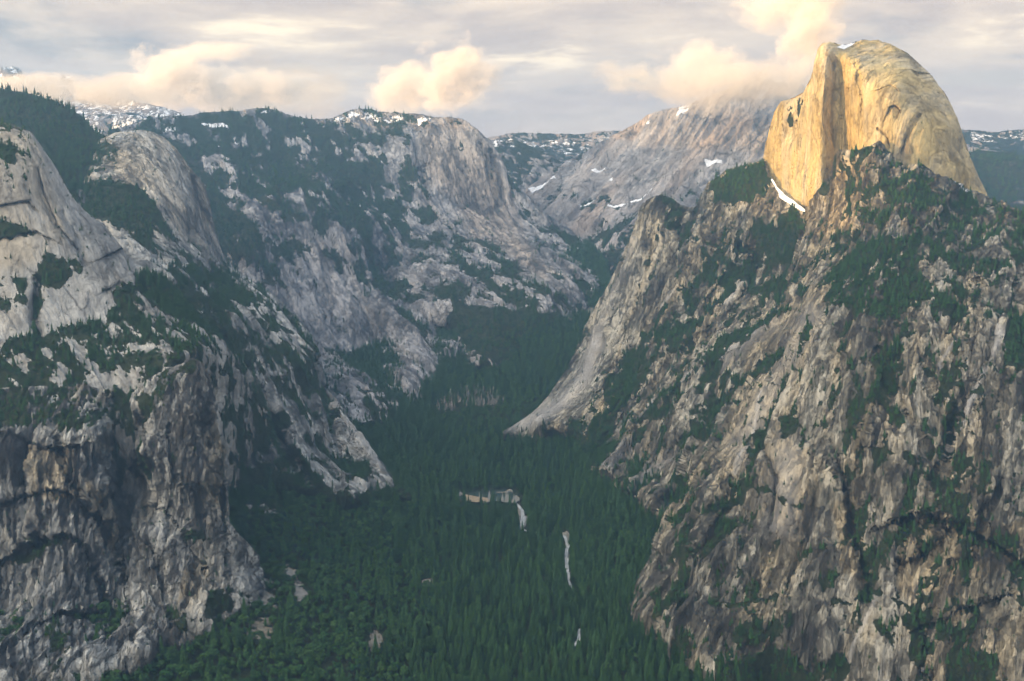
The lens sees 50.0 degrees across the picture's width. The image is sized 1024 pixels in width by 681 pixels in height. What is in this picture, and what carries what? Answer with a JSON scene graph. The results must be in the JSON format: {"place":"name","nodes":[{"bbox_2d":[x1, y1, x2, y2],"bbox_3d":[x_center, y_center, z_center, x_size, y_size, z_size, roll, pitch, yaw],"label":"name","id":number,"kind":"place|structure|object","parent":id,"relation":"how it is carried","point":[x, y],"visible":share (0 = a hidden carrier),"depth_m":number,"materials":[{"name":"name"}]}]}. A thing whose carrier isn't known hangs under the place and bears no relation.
{"place":"outdoors","nodes":[
{"label":"outdoors","id":0,"kind":"place"},
{"bbox_2d":[0,88,101,201],"bbox_3d":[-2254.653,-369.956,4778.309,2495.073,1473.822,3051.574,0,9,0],"label":"forest ridge","id":1,"kind":"structure","parent":0,"point":[76,117],"depth_m":4476.28,"materials":[{"name":"plant"}]},
{"bbox_2d":[0,66,180,131],"bbox_3d":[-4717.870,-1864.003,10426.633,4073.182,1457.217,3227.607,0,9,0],"label":"snow peak","id":2,"kind":"structure","parent":0,"point":[68,88],"depth_m":10159.93,"materials":[{"name":"snow"}]},
{"bbox_2d":[87,113,159,128],"bbox_3d":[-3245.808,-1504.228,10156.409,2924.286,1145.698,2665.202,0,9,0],"label":"hills","id":3,"kind":"structure","parent":0,"point":[120,120],"depth_m":9581.80,"materials":[{"name":"stone"}]},
{"bbox_2d":[0,359,265,680],"bbox_3d":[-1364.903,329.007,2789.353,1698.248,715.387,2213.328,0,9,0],"label":"cliff","id":4,"kind":"structure","parent":0,"point":[180,418],"depth_m":2195.76,"materials":[{"name":"stone"}]},
{"bbox_2d":[74,603,81,618],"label":"conifer tree","id":5,"kind":"object","parent":4,"relation":"on","point":[77,615],"visible":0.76,"depth_m":2081.68,"materials":[{"name":"green plant"}]},
{"bbox_2d":[97,603,104,612],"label":"broadleaf tree","id":6,"kind":"object","parent":4,"relation":"on","point":[99,607],"visible":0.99,"depth_m":2124.47,"materials":[{"name":"green plant"}]},
{"bbox_2d":[100,602,109,613],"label":"broadleaf tree","id":7,"kind":"object","parent":4,"relation":"on","point":[105,604],"visible":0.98,"depth_m":2135.03,"materials":[{"name":"green plant"}]},
{"bbox_2d":[104,626,115,634],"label":"broadleaf tree","id":8,"kind":"object","parent":4,"relation":"on","point":[111,630],"visible":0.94,"depth_m":2068.23,"materials":[{"name":"green plant"}]},
{"bbox_2d":[116,599,124,622],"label":"conifer tree","id":9,"kind":"object","parent":4,"relation":"on","point":[119,614],"visible":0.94,"depth_m":2107.65,"materials":[{"name":"green plant"}]},
{"bbox_2d":[142,664,153,675],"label":"broadleaf tree","id":10,"kind":"object","parent":4,"relation":"on","point":[146,669],"visible":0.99,"depth_m":1960.04,"materials":[{"name":"green plant"}]},
{"bbox_2d":[158,636,165,659],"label":"conifer tree","id":11,"kind":"object","parent":4,"relation":"on","point":[162,651],"visible":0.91,"depth_m":2009.06,"materials":[{"name":"green plant"}]},
{"bbox_2d":[204,630,211,642],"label":"broadleaf tree","id":12,"kind":"object","parent":4,"relation":"on","point":[206,634],"visible":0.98,"depth_m":2080.22,"materials":[{"name":"green plant"}]},
{"bbox_2d":[239,597,247,615],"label":"conifer tree","id":13,"kind":"object","parent":4,"relation":"on","point":[244,610],"visible":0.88,"depth_m":2185.41,"materials":[{"name":"green plant"}]},
{"bbox_2d":[0,122,275,495],"bbox_3d":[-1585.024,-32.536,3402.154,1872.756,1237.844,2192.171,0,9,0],"label":"granite dome","id":14,"kind":"structure","parent":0,"point":[83,295],"depth_m":2601.55,"materials":[{"name":"stone"}]},
{"bbox_2d":[78,129,411,510],"bbox_3d":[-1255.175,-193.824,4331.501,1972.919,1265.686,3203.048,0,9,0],"label":"granite dome","id":15,"kind":"structure","parent":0,"point":[172,203],"depth_m":3431.45,"materials":[{"name":"stone"}]},
{"bbox_2d":[100,108,599,423],"bbox_3d":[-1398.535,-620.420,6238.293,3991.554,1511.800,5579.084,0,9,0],"label":"mountain","id":16,"kind":"structure","parent":0,"point":[461,172],"depth_m":5957.15,"materials":[{"name":"stone"}]},
{"bbox_2d":[0,62,1023,680],"bbox_3d":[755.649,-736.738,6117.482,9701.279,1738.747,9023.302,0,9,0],"label":"conifer forest","id":17,"kind":"object","parent":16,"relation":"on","point":[512,386],"visible":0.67,"depth_m":3007.05,"materials":[{"name":"plant"}]},
{"bbox_2d":[100,252,693,680],"bbox_3d":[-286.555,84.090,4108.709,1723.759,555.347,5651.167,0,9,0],"label":"valley floor","id":18,"kind":"structure","parent":0,"point":[260,626],"depth_m":2370.55,"materials":[{"name":"plant"}]},
{"bbox_2d":[156,660,165,669],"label":"broadleaf tree","id":19,"kind":"object","parent":18,"relation":"on","point":[163,663],"visible":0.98,"depth_m":1977.12,"materials":[{"name":"green plant"}]},
{"bbox_2d":[164,651,173,662],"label":"broadleaf tree","id":20,"kind":"object","parent":18,"relation":"on","point":[168,656],"visible":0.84,"depth_m":1999.04,"materials":[{"name":"green plant"}]},
{"bbox_2d":[166,663,174,671],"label":"broadleaf tree","id":21,"kind":"object","parent":18,"relation":"on","point":[169,666],"visible":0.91,"depth_m":1965.02,"materials":[{"name":"green plant"}]},
{"bbox_2d":[173,642,179,663],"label":"conifer tree","id":22,"kind":"object","parent":18,"relation":"on","point":[176,657],"visible":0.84,"depth_m":1992.21,"materials":[{"name":"green plant"}]},
{"bbox_2d":[177,642,188,665],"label":"conifer tree","id":23,"kind":"object","parent":18,"relation":"on","point":[182,658],"visible":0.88,"depth_m":1989.75,"materials":[{"name":"green plant"}]},
{"bbox_2d":[184,645,194,658],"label":"broadleaf tree","id":24,"kind":"object","parent":18,"relation":"on","point":[189,648],"visible":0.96,"depth_m":2025.62,"materials":[{"name":"green plant"}]},
{"bbox_2d":[200,652,209,663],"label":"broadleaf tree","id":25,"kind":"object","parent":18,"relation":"on","point":[207,655],"visible":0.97,"depth_m":2012.26,"materials":[{"name":"green plant"}]},
{"bbox_2d":[210,635,215,658],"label":"conifer tree","id":26,"kind":"object","parent":18,"relation":"on","point":[212,643],"visible":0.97,"depth_m":2024.39,"materials":[{"name":"green plant"}]},
{"bbox_2d":[210,648,219,660],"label":"broadleaf tree","id":27,"kind":"object","parent":18,"relation":"on","point":[215,651],"visible":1,"depth_m":2022.99,"materials":[{"name":"green plant"}]},
{"bbox_2d":[213,639,219,647],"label":"broadleaf tree","id":28,"kind":"object","parent":18,"relation":"on","point":[216,642],"visible":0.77,"depth_m":2054.83,"materials":[{"name":"green plant"}]},
{"bbox_2d":[220,644,228,654],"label":"broadleaf tree","id":29,"kind":"object","parent":18,"relation":"on","point":[225,647],"visible":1,"depth_m":2045.22,"materials":[{"name":"green plant"}]},
{"bbox_2d":[222,624,232,646],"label":"conifer tree","id":30,"kind":"object","parent":18,"relation":"on","point":[226,635],"visible":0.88,"depth_m":2062.83,"materials":[{"name":"green plant"}]},
{"bbox_2d":[229,660,235,668],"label":"broadleaf tree","id":31,"kind":"object","parent":18,"relation":"on","point":[232,663],"visible":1,"depth_m":2002.11,"materials":[{"name":"green plant"}]},
{"bbox_2d":[232,647,240,655],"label":"broadleaf tree","id":32,"kind":"object","parent":18,"relation":"on","point":[236,650],"visible":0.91,"depth_m":2042.51,"materials":[{"name":"green plant"}]},
{"bbox_2d":[233,623,244,646],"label":"conifer tree","id":33,"kind":"object","parent":18,"relation":"on","point":[238,633],"visible":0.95,"depth_m":2077.89,"materials":[{"name":"green plant"}]},
{"bbox_2d":[237,614,248,622],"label":"broadleaf tree","id":34,"kind":"object","parent":18,"relation":"on","point":[242,617],"visible":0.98,"depth_m":2146.49,"materials":[{"name":"green plant"}]},
{"bbox_2d":[246,625,254,649],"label":"conifer tree","id":35,"kind":"object","parent":18,"relation":"on","point":[249,641],"visible":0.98,"depth_m":2072.30,"materials":[{"name":"green plant"}]},
{"bbox_2d":[251,631,259,642],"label":"broadleaf tree","id":36,"kind":"object","parent":18,"relation":"on","point":[254,636],"visible":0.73,"depth_m":2101.07,"materials":[{"name":"green plant"}]},
{"bbox_2d":[251,600,259,607],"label":"broadleaf tree","id":37,"kind":"object","parent":18,"relation":"on","point":[255,603],"visible":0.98,"depth_m":2217.46,"materials":[{"name":"green plant"}]},
{"bbox_2d":[257,644,266,653],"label":"broadleaf tree","id":38,"kind":"object","parent":18,"relation":"on","point":[261,647],"visible":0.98,"depth_m":2057.96,"materials":[{"name":"green plant"}]},
{"bbox_2d":[259,552,265,560],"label":"broadleaf tree","id":39,"kind":"object","parent":18,"relation":"on","point":[262,555],"visible":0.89,"depth_m":2472.36,"materials":[{"name":"green plant"}]},
{"bbox_2d":[259,631,268,652],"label":"conifer tree","id":40,"kind":"object","parent":18,"relation":"on","point":[263,639],"visible":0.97,"depth_m":2066.88,"materials":[{"name":"green plant"}]},
{"bbox_2d":[268,616,276,626],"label":"broadleaf tree","id":41,"kind":"object","parent":18,"relation":"on","point":[272,620],"visible":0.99,"depth_m":2172.00,"materials":[{"name":"green plant"}]},
{"bbox_2d":[272,622,282,630],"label":"broadleaf tree","id":42,"kind":"object","parent":18,"relation":"on","point":[275,626],"visible":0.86,"depth_m":2146.54,"materials":[{"name":"green plant"}]},
{"bbox_2d":[274,660,286,669],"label":"broadleaf tree","id":43,"kind":"object","parent":18,"relation":"on","point":[281,664],"visible":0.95,"depth_m":2016.67,"materials":[{"name":"green plant"}]},
{"bbox_2d":[274,652,286,660],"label":"broadleaf tree","id":44,"kind":"object","parent":18,"relation":"on","point":[281,654],"visible":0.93,"depth_m":2040.18,"materials":[{"name":"green plant"}]},
{"bbox_2d":[278,628,285,651],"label":"conifer tree","id":45,"kind":"object","parent":18,"relation":"on","point":[281,645],"visible":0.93,"depth_m":2083.45,"materials":[{"name":"green plant"}]},
{"bbox_2d":[282,615,289,635],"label":"conifer tree","id":46,"kind":"object","parent":18,"relation":"on","point":[286,622],"visible":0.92,"depth_m":2144.43,"materials":[{"name":"green plant"}]},
{"bbox_2d":[284,639,290,661],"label":"conifer tree","id":47,"kind":"object","parent":18,"relation":"on","point":[287,650],"visible":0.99,"depth_m":2057.47,"materials":[{"name":"green plant"}]},
{"bbox_2d":[284,597,291,616],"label":"conifer tree","id":48,"kind":"object","parent":18,"relation":"on","point":[288,608],"visible":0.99,"depth_m":2216.05,"materials":[{"name":"green plant"}]},
{"bbox_2d":[296,664,304,676],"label":"broadleaf tree","id":49,"kind":"object","parent":18,"relation":"on","point":[299,668],"visible":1,"depth_m":2013.86,"materials":[{"name":"green plant"}]},
{"bbox_2d":[303,594,312,599],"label":"broadleaf tree","id":50,"kind":"object","parent":18,"relation":"on","point":[310,597],"visible":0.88,"depth_m":2291.75,"materials":[{"name":"green plant"}]},
{"bbox_2d":[309,551,315,570],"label":"conifer tree","id":51,"kind":"object","parent":18,"relation":"on","point":[312,561],"visible":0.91,"depth_m":2463.51,"materials":[{"name":"green plant"}]},
{"bbox_2d":[308,642,317,649],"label":"broadleaf tree","id":52,"kind":"object","parent":18,"relation":"on","point":[311,645],"visible":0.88,"depth_m":2097.47,"materials":[{"name":"green plant"}]},
{"bbox_2d":[322,580,328,602],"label":"conifer tree","id":53,"kind":"object","parent":18,"relation":"on","point":[325,589],"visible":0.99,"depth_m":2316.73,"materials":[{"name":"green plant"}]},
{"bbox_2d":[320,613,331,621],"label":"broadleaf tree","id":54,"kind":"object","parent":18,"relation":"on","point":[326,615],"visible":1,"depth_m":2229.94,"materials":[{"name":"green plant"}]},
{"bbox_2d":[328,620,337,630],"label":"broadleaf tree","id":55,"kind":"object","parent":18,"relation":"on","point":[333,624],"visible":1,"depth_m":2201.52,"materials":[{"name":"green plant"}]},
{"bbox_2d":[342,605,351,613],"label":"broadleaf tree","id":56,"kind":"object","parent":18,"relation":"on","point":[346,608],"visible":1,"depth_m":2284.78,"materials":[{"name":"green plant"}]},
{"bbox_2d":[345,652,350,662],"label":"broadleaf tree","id":57,"kind":"object","parent":18,"relation":"on","point":[347,655],"visible":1,"depth_m":2091.64,"materials":[{"name":"green plant"}]},
{"bbox_2d":[357,614,365,622],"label":"broadleaf tree","id":58,"kind":"object","parent":18,"relation":"on","point":[359,616],"visible":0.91,"depth_m":2250.00,"materials":[{"name":"green plant"}]},
{"bbox_2d":[361,605,370,613],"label":"broadleaf tree","id":59,"kind":"object","parent":18,"relation":"on","point":[364,607],"visible":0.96,"depth_m":2287.58,"materials":[{"name":"green plant"}]},
{"bbox_2d":[371,635,377,654],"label":"conifer tree","id":60,"kind":"object","parent":18,"relation":"on","point":[375,644],"visible":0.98,"depth_m":2137.03,"materials":[{"name":"green plant"}]},
{"bbox_2d":[372,647,380,655],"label":"broadleaf tree","id":61,"kind":"object","parent":18,"relation":"on","point":[377,651],"visible":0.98,"depth_m":2127.37,"materials":[{"name":"green plant"}]},
{"bbox_2d":[377,664,386,672],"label":"broadleaf tree","id":62,"kind":"object","parent":18,"relation":"on","point":[382,667],"visible":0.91,"depth_m":2051.05,"materials":[{"name":"green plant"}]},
{"bbox_2d":[387,605,390,623],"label":"conifer tree","id":63,"kind":"object","parent":18,"relation":"on","point":[389,615],"visible":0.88,"depth_m":2257.06,"materials":[{"name":"green plant"}]},
{"bbox_2d":[385,665,393,671],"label":"broadleaf tree","id":64,"kind":"object","parent":18,"relation":"on","point":[389,668],"visible":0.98,"depth_m":2058.99,"materials":[{"name":"green plant"}]},
{"bbox_2d":[390,662,398,673],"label":"broadleaf tree","id":65,"kind":"object","parent":18,"relation":"on","point":[395,664],"visible":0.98,"depth_m":2069.74,"materials":[{"name":"green plant"}]},
{"bbox_2d":[399,665,408,673],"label":"broadleaf tree","id":66,"kind":"object","parent":18,"relation":"on","point":[402,667],"visible":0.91,"depth_m":2060.88,"materials":[{"name":"green plant"}]},
{"bbox_2d":[412,622,417,645],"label":"conifer tree","id":67,"kind":"object","parent":18,"relation":"on","point":[415,631],"visible":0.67,"depth_m":2193.31,"materials":[{"name":"green plant"}]},
{"bbox_2d":[442,624,445,642],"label":"conifer tree","id":68,"kind":"object","parent":18,"relation":"on","point":[443,634],"visible":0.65,"depth_m":2198.81,"materials":[{"name":"green plant"}]},
{"bbox_2d":[446,611,453,633],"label":"conifer tree","id":69,"kind":"object","parent":18,"relation":"on","point":[450,619],"visible":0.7,"depth_m":2256.98,"materials":[{"name":"green plant"}]},
{"bbox_2d":[469,655,473,673],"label":"conifer tree","id":70,"kind":"object","parent":18,"relation":"on","point":[472,665],"visible":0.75,"depth_m":2079.97,"materials":[{"name":"green plant"}]},
{"bbox_2d":[475,598,480,617],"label":"conifer tree","id":71,"kind":"object","parent":18,"relation":"on","point":[478,608],"visible":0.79,"depth_m":2324.81,"materials":[{"name":"green plant"}]},
{"bbox_2d":[488,619,493,635],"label":"conifer tree","id":72,"kind":"object","parent":18,"relation":"on","point":[491,628],"visible":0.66,"depth_m":2214.47,"materials":[{"name":"green plant"}]},
{"bbox_2d":[504,641,509,664],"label":"conifer tree","id":73,"kind":"object","parent":18,"relation":"on","point":[506,651],"visible":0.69,"depth_m":2118.49,"materials":[{"name":"green plant"}]},
{"bbox_2d":[522,636,526,656],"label":"conifer tree","id":74,"kind":"object","parent":18,"relation":"on","point":[524,645],"visible":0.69,"depth_m":2153.29,"materials":[{"name":"green plant"}]},
{"bbox_2d":[540,611,543,628],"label":"conifer tree","id":75,"kind":"object","parent":18,"relation":"on","point":[541,621],"visible":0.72,"depth_m":2266.51,"materials":[{"name":"green plant"}]},
{"bbox_2d":[543,604,547,625],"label":"conifer tree","id":76,"kind":"object","parent":18,"relation":"on","point":[545,611],"visible":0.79,"depth_m":2294.54,"materials":[{"name":"green plant"}]},
{"bbox_2d":[565,611,571,632],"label":"conifer tree","id":77,"kind":"object","parent":18,"relation":"on","point":[567,617],"visible":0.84,"depth_m":2249.67,"materials":[{"name":"green plant"}]},
{"bbox_2d":[566,633,571,654],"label":"conifer tree","id":78,"kind":"object","parent":18,"relation":"on","point":[569,645],"visible":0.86,"depth_m":2149.05,"materials":[{"name":"green plant"}]},
{"bbox_2d":[574,638,582,661],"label":"conifer tree","id":79,"kind":"object","parent":18,"relation":"on","point":[577,649],"visible":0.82,"depth_m":2122.15,"materials":[{"name":"green plant"}]},
{"bbox_2d":[591,628,596,643],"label":"conifer tree","id":80,"kind":"object","parent":18,"relation":"on","point":[594,639],"visible":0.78,"depth_m":2156.15,"materials":[{"name":"green plant"}]},
{"bbox_2d":[603,651,610,670],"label":"conifer tree","id":81,"kind":"object","parent":18,"relation":"on","point":[607,658],"visible":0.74,"depth_m":2052.90,"materials":[{"name":"green plant"}]},
{"bbox_2d":[609,637,614,661],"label":"conifer tree","id":82,"kind":"object","parent":18,"relation":"on","point":[611,654],"visible":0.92,"depth_m":2100.49,"materials":[{"name":"green plant"}]},
{"bbox_2d":[621,648,627,669],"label":"conifer tree","id":83,"kind":"object","parent":18,"relation":"on","point":[624,664],"visible":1,"depth_m":2059.92,"materials":[{"name":"green plant"}]},
{"bbox_2d":[627,588,631,606],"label":"conifer tree","id":84,"kind":"object","parent":18,"relation":"on","point":[629,599],"visible":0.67,"depth_m":2324.52,"materials":[{"name":"green plant"}]},
{"bbox_2d":[642,651,649,671],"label":"conifer tree","id":85,"kind":"object","parent":18,"relation":"on","point":[646,661],"visible":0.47,"depth_m":2036.46,"materials":[{"name":"green plant"}]},
{"bbox_2d":[648,636,653,654],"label":"conifer tree","id":86,"kind":"object","parent":18,"relation":"on","point":[650,644],"visible":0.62,"depth_m":2080.86,"materials":[{"name":"green plant"}]},
{"bbox_2d":[649,629,655,649],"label":"conifer tree","id":87,"kind":"object","parent":18,"relation":"on","point":[653,639],"visible":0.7,"depth_m":2110.44,"materials":[{"name":"green plant"}]},
{"bbox_2d":[649,624,655,642],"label":"conifer tree","id":88,"kind":"object","parent":18,"relation":"on","point":[651,633],"visible":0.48,"depth_m":2138.59,"materials":[{"name":"green plant"}]},
{"bbox_2d":[656,631,661,655],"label":"conifer tree","id":89,"kind":"object","parent":18,"relation":"on","point":[659,644],"visible":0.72,"depth_m":2097.27,"materials":[{"name":"green plant"}]},
{"bbox_2d":[657,641,664,662],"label":"conifer tree","id":90,"kind":"object","parent":18,"relation":"on","point":[661,647],"visible":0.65,"depth_m":2057.66,"materials":[{"name":"green plant"}]},
{"bbox_2d":[673,646,679,668],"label":"conifer tree","id":91,"kind":"object","parent":18,"relation":"on","point":[677,660],"visible":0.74,"depth_m":2035.93,"materials":[{"name":"green plant"}]},
{"bbox_2d":[679,647,686,669],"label":"conifer tree","id":92,"kind":"object","parent":18,"relation":"on","point":[682,655],"visible":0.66,"depth_m":2029.18,"materials":[{"name":"green plant"}]},
{"bbox_2d":[466,495,488,501],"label":"sandbar","id":93,"kind":"structure","parent":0,"point":[474,498],"depth_m":3154.46,"materials":[{"name":"sand"}]},
{"bbox_2d":[460,489,520,502],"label":"lake","id":94,"kind":"structure","parent":0,"point":[503,496],"depth_m":3196.11,"materials":[{"name":"liquid"}]},
{"bbox_2d":[0,87,1023,680],"bbox_3d":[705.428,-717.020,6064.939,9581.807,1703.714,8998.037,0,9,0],"label":"broadleaf woodland","id":95,"kind":"object","parent":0,"point":[272,563],"visible":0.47,"depth_m":2612.19,"materials":[{"name":"plant"}]},
{"bbox_2d":[0,0,1023,137],"label":"sky","id":96,"kind":"structure","parent":0,"point":[501,67],"materials":[{"name":"grey"}]},
{"bbox_2d":[490,140,564,190],"bbox_3d":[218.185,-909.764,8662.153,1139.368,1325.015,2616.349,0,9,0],"label":"hills","id":97,"kind":"structure","parent":0,"point":[535,163],"depth_m":8273.91,"materials":[{"name":"stone"}]},
{"bbox_2d":[516,502,571,588],"bbox_3d":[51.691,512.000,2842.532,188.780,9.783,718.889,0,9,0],"label":"river","id":98,"kind":"structure","parent":0,"point":[523,518],"depth_m":2768.18,"materials":[{"name":"liquid"}]},
{"bbox_2d":[487,130,619,161],"bbox_3d":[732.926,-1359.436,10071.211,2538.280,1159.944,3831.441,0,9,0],"label":"hills","id":99,"kind":"structure","parent":0,"point":[555,146],"depth_m":10144.61,"materials":[{"name":"stone"}]},
{"bbox_2d":[572,629,579,645],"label":"river","id":100,"kind":"structure","parent":0,"point":[578,636],"depth_m":2225.83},
{"bbox_2d":[523,70,805,278],"bbox_3d":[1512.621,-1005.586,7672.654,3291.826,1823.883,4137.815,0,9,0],"label":"ridge","id":101,"kind":"structure","parent":0,"point":[755,97],"depth_m":7388.96,"materials":[{"name":"stone"}]},
{"bbox_2d":[503,141,1023,680],"bbox_3d":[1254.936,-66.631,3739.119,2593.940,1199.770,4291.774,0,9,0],"label":"mountain","id":102,"kind":"structure","parent":0,"point":[823,613],"depth_m":2434.28,"materials":[{"name":"grey stone"}]},
{"bbox_2d":[763,39,988,208],"bbox_3d":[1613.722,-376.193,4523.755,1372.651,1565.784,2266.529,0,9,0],"label":"granite dome","id":103,"kind":"structure","parent":102,"relation":"on","point":[835,104],"depth_m":3656.76,"materials":[{"name":"stone"}]},
{"bbox_2d":[962,129,1023,154],"bbox_3d":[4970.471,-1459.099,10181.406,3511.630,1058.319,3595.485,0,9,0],"label":"hills","id":104,"kind":"structure","parent":0,"point":[978,138],"depth_m":10202.07,"materials":[{"name":"stone"}]},
{"bbox_2d":[969,150,1023,210],"bbox_3d":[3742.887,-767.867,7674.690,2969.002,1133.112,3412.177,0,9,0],"label":"hills","id":105,"kind":"structure","parent":0,"point":[994,182],"depth_m":7487.77,"materials":[{"name":"stone"}]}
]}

